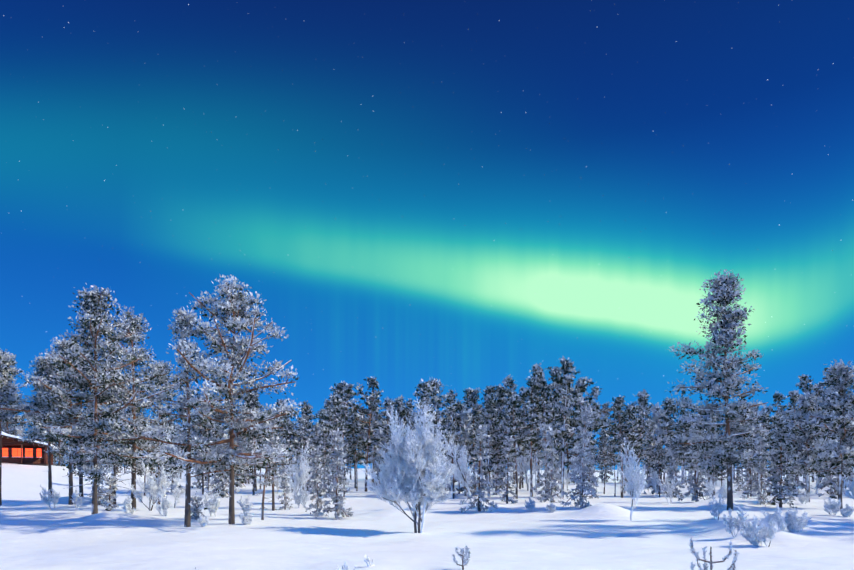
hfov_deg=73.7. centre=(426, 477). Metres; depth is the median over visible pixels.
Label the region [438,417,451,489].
pine tree
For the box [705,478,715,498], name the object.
birch tree
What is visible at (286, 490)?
spruce tree
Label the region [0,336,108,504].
pine tree
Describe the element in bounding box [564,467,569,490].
birch tree
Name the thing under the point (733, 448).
pine tree
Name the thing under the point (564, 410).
pine tree
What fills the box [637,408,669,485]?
pine tree
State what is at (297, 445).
pine tree
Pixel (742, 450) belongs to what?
pine tree
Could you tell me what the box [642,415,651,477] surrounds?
pine tree
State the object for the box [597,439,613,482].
spruce tree
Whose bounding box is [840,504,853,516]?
frost shrub
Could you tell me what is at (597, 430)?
pine tree
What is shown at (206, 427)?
pine tree
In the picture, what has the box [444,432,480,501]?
birch tree
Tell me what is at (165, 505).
bush
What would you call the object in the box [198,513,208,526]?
frost shrub
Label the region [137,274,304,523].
pine tree
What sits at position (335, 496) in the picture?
spruce tree
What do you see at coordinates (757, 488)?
spruce tree
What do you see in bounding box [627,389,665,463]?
pine tree
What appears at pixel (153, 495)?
birch tree
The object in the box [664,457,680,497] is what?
spruce tree
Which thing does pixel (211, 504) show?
shrub
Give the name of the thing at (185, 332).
pine tree
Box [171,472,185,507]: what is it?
birch tree
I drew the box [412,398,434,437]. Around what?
pine tree
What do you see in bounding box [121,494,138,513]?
shrub
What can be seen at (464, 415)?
spruce tree
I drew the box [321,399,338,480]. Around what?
pine tree
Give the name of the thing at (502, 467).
spruce tree
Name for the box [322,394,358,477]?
pine tree
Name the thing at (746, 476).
spruce tree
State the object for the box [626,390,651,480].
pine tree
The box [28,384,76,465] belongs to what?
pine tree
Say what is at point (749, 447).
pine tree
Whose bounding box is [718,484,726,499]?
frost shrub
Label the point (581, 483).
spruce tree
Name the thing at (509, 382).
pine tree
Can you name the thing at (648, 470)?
spruce tree
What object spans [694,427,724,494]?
pine tree
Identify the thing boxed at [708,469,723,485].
pine tree
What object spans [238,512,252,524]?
frost shrub
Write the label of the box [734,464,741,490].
spruce tree
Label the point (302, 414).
pine tree
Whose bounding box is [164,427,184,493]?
spruce tree
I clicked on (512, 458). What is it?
pine tree
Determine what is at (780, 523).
frost shrub
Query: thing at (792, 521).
frost shrub
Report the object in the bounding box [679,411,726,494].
pine tree
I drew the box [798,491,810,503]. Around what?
frost shrub
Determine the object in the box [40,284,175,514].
pine tree
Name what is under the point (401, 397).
pine tree
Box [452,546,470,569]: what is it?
pine sapling
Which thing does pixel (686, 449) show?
pine tree
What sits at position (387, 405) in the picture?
pine tree
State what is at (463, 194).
sky
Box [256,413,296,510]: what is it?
pine tree
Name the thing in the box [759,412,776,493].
pine tree
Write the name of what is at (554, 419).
pine tree
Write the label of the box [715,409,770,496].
pine tree
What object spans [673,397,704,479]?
pine tree
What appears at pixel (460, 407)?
pine tree
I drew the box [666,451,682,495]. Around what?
spruce tree
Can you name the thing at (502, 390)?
pine tree
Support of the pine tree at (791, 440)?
on the snow ground
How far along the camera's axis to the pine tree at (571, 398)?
94.39 m
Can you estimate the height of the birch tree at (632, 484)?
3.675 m
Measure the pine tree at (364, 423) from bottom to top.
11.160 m
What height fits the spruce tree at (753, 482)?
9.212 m
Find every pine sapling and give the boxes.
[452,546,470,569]
[688,537,738,569]
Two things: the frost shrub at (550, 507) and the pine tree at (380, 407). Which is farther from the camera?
the pine tree at (380, 407)
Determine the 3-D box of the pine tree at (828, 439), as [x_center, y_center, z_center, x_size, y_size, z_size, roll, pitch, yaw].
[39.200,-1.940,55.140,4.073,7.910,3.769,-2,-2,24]
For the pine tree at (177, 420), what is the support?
on the snow ground
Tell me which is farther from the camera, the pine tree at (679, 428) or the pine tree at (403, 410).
the pine tree at (403, 410)
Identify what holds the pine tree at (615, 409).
on the snow ground
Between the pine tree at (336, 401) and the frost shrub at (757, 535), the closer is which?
the frost shrub at (757, 535)
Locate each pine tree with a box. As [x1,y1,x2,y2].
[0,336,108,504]
[0,349,23,505]
[0,353,33,454]
[0,400,23,454]
[7,353,85,499]
[8,396,32,435]
[15,341,102,496]
[24,389,41,446]
[26,412,66,452]
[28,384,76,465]
[33,336,158,504]
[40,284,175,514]
[53,447,63,465]
[72,305,192,508]
[107,360,197,504]
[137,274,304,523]
[138,441,145,495]
[152,306,218,526]
[167,411,194,478]
[170,409,219,494]
[201,418,218,479]
[202,421,229,477]
[204,430,215,490]
[209,419,220,480]
[218,400,234,455]
[233,397,264,483]
[240,416,252,483]
[241,395,270,490]
[242,392,276,494]
[246,434,289,519]
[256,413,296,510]
[263,408,277,479]
[274,398,299,481]
[275,433,285,481]
[276,422,301,492]
[278,412,296,438]
[279,400,323,484]
[288,418,321,494]
[292,417,303,485]
[294,406,314,460]
[318,408,323,432]
[318,409,342,490]
[319,411,344,470]
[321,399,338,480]
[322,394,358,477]
[322,395,344,490]
[323,381,346,451]
[328,443,352,496]
[330,376,398,491]
[332,381,357,484]
[336,383,359,481]
[340,411,372,487]
[343,410,372,490]
[352,394,385,484]
[357,412,371,479]
[365,399,382,461]
[376,397,394,451]
[376,430,392,487]
[377,418,404,465]
[382,398,410,444]
[382,416,414,448]
[385,395,406,449]
[385,406,411,445]
[386,398,414,433]
[406,384,443,440]
[409,378,443,431]
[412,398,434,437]
[417,378,446,431]
[429,378,458,435]
[433,400,476,493]
[434,389,476,438]
[435,421,464,498]
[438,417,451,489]
[452,388,476,466]
[461,388,484,488]
[469,404,485,484]
[472,394,516,497]
[477,384,509,479]
[479,420,507,472]
[480,387,513,478]
[490,426,506,492]
[492,385,517,482]
[494,394,550,498]
[501,370,561,492]
[501,374,526,483]
[504,386,538,488]
[504,397,526,481]
[509,377,548,496]
[515,411,533,487]
[527,363,556,487]
[527,423,538,491]
[531,387,572,478]
[535,407,565,488]
[537,367,571,449]
[542,356,608,497]
[549,379,578,483]
[553,376,624,491]
[558,384,623,487]
[574,405,598,452]
[592,401,617,480]
[594,429,622,493]
[601,403,649,492]
[604,396,642,497]
[604,439,620,495]
[607,408,625,480]
[615,410,637,481]
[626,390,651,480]
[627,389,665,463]
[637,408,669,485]
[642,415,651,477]
[643,443,669,496]
[653,416,676,478]
[660,398,678,481]
[662,269,770,509]
[662,398,676,476]
[664,421,691,479]
[667,413,690,484]
[672,409,692,481]
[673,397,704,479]
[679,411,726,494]
[679,419,691,482]
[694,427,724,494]
[696,422,718,495]
[701,414,722,481]
[703,445,726,486]
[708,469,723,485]
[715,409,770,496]
[724,409,746,482]
[731,415,744,480]
[732,400,762,481]
[737,437,755,496]
[751,410,769,480]
[751,442,770,496]
[755,451,772,492]
[757,407,775,450]
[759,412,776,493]
[762,392,788,435]
[766,439,777,486]
[767,410,800,464]
[770,442,783,493]
[773,391,839,501]
[780,390,803,495]
[786,426,805,496]
[787,374,818,491]
[797,386,844,482]
[800,359,853,508]
[803,382,822,482]
[816,376,833,481]
[817,400,853,495]
[823,421,849,485]
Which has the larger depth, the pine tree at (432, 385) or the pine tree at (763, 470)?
the pine tree at (432, 385)
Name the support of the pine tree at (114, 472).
on the snow ground
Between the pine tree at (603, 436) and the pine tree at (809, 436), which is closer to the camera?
the pine tree at (809, 436)
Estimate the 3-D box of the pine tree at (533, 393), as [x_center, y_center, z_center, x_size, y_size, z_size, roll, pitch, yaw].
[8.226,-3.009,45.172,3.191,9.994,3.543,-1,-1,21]
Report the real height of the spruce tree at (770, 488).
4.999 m
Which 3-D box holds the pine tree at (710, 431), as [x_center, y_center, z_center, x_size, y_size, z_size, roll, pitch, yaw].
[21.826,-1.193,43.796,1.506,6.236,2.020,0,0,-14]
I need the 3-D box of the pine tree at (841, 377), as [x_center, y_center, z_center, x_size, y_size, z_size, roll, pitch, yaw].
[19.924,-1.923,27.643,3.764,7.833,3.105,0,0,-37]
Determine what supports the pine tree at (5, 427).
on the snow ground
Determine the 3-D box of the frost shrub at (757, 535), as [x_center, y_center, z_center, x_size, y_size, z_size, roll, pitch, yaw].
[8.459,1.427,14.421,0.865,1.044,0.686,0,0,-6]
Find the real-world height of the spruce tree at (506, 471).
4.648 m
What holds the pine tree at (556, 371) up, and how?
on the snow ground
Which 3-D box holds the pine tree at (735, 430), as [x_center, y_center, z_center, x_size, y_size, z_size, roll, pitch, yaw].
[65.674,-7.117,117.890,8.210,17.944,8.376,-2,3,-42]
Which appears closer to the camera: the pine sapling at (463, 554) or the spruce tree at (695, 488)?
the pine sapling at (463, 554)
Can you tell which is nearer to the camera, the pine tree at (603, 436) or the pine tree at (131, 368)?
the pine tree at (131, 368)
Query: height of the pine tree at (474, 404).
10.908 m
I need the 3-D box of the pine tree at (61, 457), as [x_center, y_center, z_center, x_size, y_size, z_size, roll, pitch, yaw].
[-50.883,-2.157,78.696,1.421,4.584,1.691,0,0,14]
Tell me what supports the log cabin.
on the snow ground
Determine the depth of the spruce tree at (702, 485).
72.92 m
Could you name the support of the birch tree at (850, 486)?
on the snow ground
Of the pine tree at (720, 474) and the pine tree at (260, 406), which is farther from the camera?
the pine tree at (720, 474)
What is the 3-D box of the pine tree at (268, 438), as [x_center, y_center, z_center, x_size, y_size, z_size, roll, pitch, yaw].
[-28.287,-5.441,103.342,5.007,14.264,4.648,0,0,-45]
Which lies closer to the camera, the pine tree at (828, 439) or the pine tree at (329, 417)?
the pine tree at (329, 417)
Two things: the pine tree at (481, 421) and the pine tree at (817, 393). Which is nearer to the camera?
the pine tree at (481, 421)
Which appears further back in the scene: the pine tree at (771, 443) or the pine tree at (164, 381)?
the pine tree at (771, 443)
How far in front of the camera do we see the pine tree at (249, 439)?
53.46 m
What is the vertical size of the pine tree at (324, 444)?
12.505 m
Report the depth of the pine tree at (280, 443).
81.24 m
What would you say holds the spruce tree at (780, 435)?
on the snow ground
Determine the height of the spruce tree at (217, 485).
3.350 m
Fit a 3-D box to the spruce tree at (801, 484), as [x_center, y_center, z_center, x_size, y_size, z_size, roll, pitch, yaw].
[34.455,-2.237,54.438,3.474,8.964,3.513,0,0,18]
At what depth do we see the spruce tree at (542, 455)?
38.40 m
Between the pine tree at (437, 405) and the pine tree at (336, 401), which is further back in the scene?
the pine tree at (437, 405)
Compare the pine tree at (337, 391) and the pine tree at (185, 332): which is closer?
the pine tree at (185, 332)
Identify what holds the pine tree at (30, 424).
on the snow ground
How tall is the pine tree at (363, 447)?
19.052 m
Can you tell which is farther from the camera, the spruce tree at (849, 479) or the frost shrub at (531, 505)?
the spruce tree at (849, 479)
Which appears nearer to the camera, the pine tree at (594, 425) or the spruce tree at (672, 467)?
the spruce tree at (672, 467)
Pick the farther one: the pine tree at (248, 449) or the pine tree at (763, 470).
the pine tree at (248, 449)
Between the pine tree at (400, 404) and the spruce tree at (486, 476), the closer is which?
the spruce tree at (486, 476)
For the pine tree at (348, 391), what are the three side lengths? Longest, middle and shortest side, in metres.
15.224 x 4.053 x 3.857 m
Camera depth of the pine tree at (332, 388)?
104.97 m
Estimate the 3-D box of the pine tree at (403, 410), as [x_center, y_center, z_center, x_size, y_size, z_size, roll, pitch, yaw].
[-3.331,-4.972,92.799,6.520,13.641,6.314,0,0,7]
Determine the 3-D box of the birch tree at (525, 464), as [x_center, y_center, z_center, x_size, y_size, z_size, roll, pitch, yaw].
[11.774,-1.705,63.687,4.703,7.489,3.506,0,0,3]
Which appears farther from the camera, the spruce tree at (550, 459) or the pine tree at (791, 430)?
the pine tree at (791, 430)
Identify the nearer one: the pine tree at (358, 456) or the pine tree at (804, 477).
the pine tree at (358, 456)
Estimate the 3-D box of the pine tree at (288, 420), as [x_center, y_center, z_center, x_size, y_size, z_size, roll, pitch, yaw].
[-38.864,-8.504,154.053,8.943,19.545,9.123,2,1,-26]
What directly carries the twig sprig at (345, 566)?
on the snow ground
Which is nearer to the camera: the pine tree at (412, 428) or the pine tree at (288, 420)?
the pine tree at (412, 428)
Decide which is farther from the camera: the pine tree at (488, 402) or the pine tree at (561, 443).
the pine tree at (561, 443)
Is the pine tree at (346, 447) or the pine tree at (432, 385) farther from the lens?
the pine tree at (432, 385)
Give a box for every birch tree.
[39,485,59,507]
[70,488,81,507]
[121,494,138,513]
[128,460,171,510]
[138,421,194,496]
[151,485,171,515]
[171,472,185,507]
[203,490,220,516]
[236,496,252,514]
[274,466,280,493]
[285,439,319,503]
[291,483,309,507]
[362,401,456,532]
[415,410,464,497]
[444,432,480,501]
[512,433,543,490]
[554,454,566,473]
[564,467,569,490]
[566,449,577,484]
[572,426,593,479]
[618,437,647,520]
[649,467,661,494]
[658,475,677,503]
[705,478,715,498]
[798,422,837,493]
[843,466,853,498]
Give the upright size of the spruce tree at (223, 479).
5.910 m
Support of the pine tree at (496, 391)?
on the snow ground
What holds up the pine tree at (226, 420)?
on the snow ground
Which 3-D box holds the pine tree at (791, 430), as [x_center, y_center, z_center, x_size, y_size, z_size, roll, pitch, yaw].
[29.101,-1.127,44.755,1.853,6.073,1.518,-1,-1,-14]
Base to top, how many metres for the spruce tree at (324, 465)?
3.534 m
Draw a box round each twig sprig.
[342,562,348,569]
[364,554,373,566]
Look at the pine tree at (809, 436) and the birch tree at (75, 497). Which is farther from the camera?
the pine tree at (809, 436)
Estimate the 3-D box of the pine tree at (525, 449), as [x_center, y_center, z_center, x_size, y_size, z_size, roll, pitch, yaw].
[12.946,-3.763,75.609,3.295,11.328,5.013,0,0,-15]
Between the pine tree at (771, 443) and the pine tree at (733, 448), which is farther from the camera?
the pine tree at (733, 448)
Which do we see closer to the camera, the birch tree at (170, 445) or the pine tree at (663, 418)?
the birch tree at (170, 445)
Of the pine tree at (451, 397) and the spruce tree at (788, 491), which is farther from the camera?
the pine tree at (451, 397)
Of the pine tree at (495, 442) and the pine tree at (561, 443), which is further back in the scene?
the pine tree at (561, 443)
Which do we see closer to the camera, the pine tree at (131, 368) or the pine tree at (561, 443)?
the pine tree at (131, 368)
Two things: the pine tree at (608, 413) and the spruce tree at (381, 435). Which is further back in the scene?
the pine tree at (608, 413)
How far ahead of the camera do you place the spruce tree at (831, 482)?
40.56 m
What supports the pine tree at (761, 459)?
on the snow ground
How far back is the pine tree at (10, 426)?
101.91 m
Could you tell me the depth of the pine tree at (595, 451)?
108.97 m
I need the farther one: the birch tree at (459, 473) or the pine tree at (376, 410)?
the pine tree at (376, 410)
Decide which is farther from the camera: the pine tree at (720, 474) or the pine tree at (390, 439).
the pine tree at (720, 474)
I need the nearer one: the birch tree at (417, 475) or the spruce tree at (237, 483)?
the birch tree at (417, 475)
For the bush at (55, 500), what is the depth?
29.00 m
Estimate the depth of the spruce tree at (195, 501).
22.90 m
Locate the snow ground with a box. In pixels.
[0,463,853,569]
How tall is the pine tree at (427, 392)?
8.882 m
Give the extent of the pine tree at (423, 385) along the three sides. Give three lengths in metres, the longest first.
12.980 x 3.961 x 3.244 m
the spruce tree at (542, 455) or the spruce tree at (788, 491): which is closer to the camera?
the spruce tree at (788, 491)
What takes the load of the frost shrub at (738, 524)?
on the snow ground
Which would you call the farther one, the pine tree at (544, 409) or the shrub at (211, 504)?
the pine tree at (544, 409)
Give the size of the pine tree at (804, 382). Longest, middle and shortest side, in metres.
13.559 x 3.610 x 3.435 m
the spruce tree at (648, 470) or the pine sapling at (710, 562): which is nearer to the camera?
the pine sapling at (710, 562)
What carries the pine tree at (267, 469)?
on the snow ground
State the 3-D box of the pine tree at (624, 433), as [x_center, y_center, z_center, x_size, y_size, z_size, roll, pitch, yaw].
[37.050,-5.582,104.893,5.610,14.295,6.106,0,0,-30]
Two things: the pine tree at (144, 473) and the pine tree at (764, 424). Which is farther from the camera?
the pine tree at (764, 424)
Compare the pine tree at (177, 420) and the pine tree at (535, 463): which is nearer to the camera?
the pine tree at (535, 463)
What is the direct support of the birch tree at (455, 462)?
on the snow ground
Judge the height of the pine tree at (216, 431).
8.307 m
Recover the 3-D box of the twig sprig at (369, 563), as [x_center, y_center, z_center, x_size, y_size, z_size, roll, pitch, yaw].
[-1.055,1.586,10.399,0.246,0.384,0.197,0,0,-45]
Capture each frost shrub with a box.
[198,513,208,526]
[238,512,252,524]
[525,497,534,510]
[545,502,556,512]
[708,493,726,519]
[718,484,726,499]
[722,505,748,536]
[740,515,776,546]
[760,505,786,530]
[782,507,811,532]
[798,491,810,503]
[823,497,840,514]
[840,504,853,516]
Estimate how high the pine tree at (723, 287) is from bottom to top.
12.148 m
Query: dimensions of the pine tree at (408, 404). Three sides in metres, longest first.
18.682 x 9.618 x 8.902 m
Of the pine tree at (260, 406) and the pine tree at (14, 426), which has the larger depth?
the pine tree at (14, 426)
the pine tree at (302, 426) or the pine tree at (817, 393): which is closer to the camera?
the pine tree at (302, 426)
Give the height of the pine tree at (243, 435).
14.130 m
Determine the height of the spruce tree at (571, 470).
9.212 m
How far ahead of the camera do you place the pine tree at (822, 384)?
94.86 m
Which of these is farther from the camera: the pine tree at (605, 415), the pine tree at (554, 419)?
the pine tree at (605, 415)
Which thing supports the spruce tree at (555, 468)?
on the snow ground
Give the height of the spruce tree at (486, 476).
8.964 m
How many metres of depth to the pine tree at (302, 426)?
44.99 m
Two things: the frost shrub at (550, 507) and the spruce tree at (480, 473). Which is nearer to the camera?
the frost shrub at (550, 507)
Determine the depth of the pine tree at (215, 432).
93.03 m
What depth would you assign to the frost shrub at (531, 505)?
27.86 m
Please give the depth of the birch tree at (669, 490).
32.64 m
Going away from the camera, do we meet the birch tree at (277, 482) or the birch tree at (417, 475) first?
the birch tree at (417, 475)
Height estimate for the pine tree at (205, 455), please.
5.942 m
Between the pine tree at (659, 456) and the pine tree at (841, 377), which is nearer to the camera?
the pine tree at (841, 377)
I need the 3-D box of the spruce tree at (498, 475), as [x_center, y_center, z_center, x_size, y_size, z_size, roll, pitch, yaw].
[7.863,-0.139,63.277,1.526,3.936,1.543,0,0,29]
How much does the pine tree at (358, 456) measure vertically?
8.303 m
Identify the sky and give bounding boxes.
[0,0,853,469]
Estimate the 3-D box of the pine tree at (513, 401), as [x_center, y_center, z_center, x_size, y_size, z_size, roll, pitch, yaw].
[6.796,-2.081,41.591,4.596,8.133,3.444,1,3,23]
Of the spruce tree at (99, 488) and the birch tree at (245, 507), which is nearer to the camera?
the birch tree at (245, 507)
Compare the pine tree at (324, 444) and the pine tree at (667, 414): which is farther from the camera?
the pine tree at (667, 414)
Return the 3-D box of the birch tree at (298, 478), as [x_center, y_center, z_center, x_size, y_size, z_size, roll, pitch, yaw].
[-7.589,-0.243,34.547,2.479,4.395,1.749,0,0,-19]
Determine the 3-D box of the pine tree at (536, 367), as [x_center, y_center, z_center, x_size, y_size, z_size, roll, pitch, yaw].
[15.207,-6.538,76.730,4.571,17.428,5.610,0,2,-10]
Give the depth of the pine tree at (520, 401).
70.08 m
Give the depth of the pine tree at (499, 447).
50.47 m
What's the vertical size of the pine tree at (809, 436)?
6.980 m
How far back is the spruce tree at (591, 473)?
41.08 m
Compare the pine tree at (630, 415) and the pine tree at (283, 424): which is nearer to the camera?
the pine tree at (630, 415)
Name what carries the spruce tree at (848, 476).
on the snow ground
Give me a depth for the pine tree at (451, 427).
41.87 m
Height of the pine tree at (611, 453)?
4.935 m
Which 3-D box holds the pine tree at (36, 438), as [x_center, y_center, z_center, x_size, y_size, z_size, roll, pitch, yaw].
[-20.238,-3.162,32.322,4.432,9.373,4.579,0,0,5]
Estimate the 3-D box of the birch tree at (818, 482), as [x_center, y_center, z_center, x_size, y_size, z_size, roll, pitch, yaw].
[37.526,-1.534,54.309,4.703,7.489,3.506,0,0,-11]
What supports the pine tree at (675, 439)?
on the snow ground
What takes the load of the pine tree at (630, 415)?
on the snow ground
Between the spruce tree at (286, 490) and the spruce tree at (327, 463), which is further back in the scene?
the spruce tree at (327, 463)
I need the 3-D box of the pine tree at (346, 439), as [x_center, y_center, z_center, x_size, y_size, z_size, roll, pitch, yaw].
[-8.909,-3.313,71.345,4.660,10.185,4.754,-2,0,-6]
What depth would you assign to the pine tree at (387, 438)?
72.87 m
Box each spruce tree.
[89,477,105,505]
[101,474,118,510]
[105,448,120,480]
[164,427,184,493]
[184,491,207,519]
[191,449,206,488]
[205,425,239,497]
[212,473,225,493]
[225,418,252,487]
[275,467,294,509]
[304,448,327,516]
[307,423,327,490]
[315,428,353,519]
[317,456,331,492]
[322,454,334,495]
[369,427,383,487]
[371,429,385,489]
[450,407,477,495]
[459,425,498,511]
[476,425,497,487]
[490,420,514,488]
[492,459,502,490]
[493,436,518,503]
[510,454,528,482]
[530,420,563,498]
[535,427,564,502]
[552,448,564,491]
[560,403,598,507]
[565,442,578,482]
[583,455,598,498]
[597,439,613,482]
[618,439,633,482]
[639,423,664,487]
[643,402,673,493]
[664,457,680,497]
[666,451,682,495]
[678,425,714,501]
[681,426,707,487]
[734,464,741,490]
[737,421,770,489]
[740,425,772,504]
[741,460,754,493]
[763,411,797,507]
[766,447,783,494]
[767,406,806,494]
[784,462,798,499]
[815,410,853,494]
[816,436,849,498]
[846,430,853,484]
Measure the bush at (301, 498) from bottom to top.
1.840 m
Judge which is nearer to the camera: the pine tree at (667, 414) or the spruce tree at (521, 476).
the spruce tree at (521, 476)
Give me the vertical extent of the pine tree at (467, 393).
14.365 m
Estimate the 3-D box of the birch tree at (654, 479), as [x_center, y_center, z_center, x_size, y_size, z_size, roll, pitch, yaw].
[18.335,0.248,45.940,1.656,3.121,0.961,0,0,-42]
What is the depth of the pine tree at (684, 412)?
117.79 m
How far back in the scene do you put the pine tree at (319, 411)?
146.32 m
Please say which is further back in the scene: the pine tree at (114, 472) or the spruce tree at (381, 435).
the spruce tree at (381, 435)
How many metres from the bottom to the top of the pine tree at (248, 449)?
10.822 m
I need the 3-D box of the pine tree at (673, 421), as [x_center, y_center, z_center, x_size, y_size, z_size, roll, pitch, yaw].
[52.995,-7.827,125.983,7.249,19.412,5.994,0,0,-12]
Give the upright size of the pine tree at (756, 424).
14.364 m
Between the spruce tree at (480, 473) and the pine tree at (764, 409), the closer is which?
the spruce tree at (480, 473)
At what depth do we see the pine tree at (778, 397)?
84.99 m
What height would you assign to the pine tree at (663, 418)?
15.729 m
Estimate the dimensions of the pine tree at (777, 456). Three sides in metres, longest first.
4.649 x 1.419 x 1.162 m
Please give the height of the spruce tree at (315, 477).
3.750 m
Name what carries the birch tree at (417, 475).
on the snow ground
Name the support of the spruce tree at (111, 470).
on the snow ground
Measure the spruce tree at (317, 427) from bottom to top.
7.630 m
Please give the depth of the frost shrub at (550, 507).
26.27 m
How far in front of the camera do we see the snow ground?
17.78 m
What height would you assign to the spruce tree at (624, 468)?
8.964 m
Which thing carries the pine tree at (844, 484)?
on the snow ground
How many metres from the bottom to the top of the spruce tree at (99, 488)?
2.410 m
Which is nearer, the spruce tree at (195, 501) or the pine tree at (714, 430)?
the spruce tree at (195, 501)
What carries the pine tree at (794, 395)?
on the snow ground
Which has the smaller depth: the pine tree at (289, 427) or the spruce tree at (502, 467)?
the pine tree at (289, 427)
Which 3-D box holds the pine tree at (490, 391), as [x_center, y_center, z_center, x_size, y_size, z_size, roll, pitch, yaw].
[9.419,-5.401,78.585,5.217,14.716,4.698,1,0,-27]
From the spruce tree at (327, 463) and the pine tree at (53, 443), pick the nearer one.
the spruce tree at (327, 463)
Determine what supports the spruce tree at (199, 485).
on the snow ground
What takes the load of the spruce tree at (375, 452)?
on the snow ground
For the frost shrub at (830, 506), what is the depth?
23.78 m
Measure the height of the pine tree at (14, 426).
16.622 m
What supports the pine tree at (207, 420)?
on the snow ground
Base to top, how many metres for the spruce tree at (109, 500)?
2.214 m
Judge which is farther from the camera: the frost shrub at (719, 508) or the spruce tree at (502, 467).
the spruce tree at (502, 467)
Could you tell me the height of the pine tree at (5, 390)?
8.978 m
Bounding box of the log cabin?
[1,429,57,465]
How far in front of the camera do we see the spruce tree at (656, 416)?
51.63 m

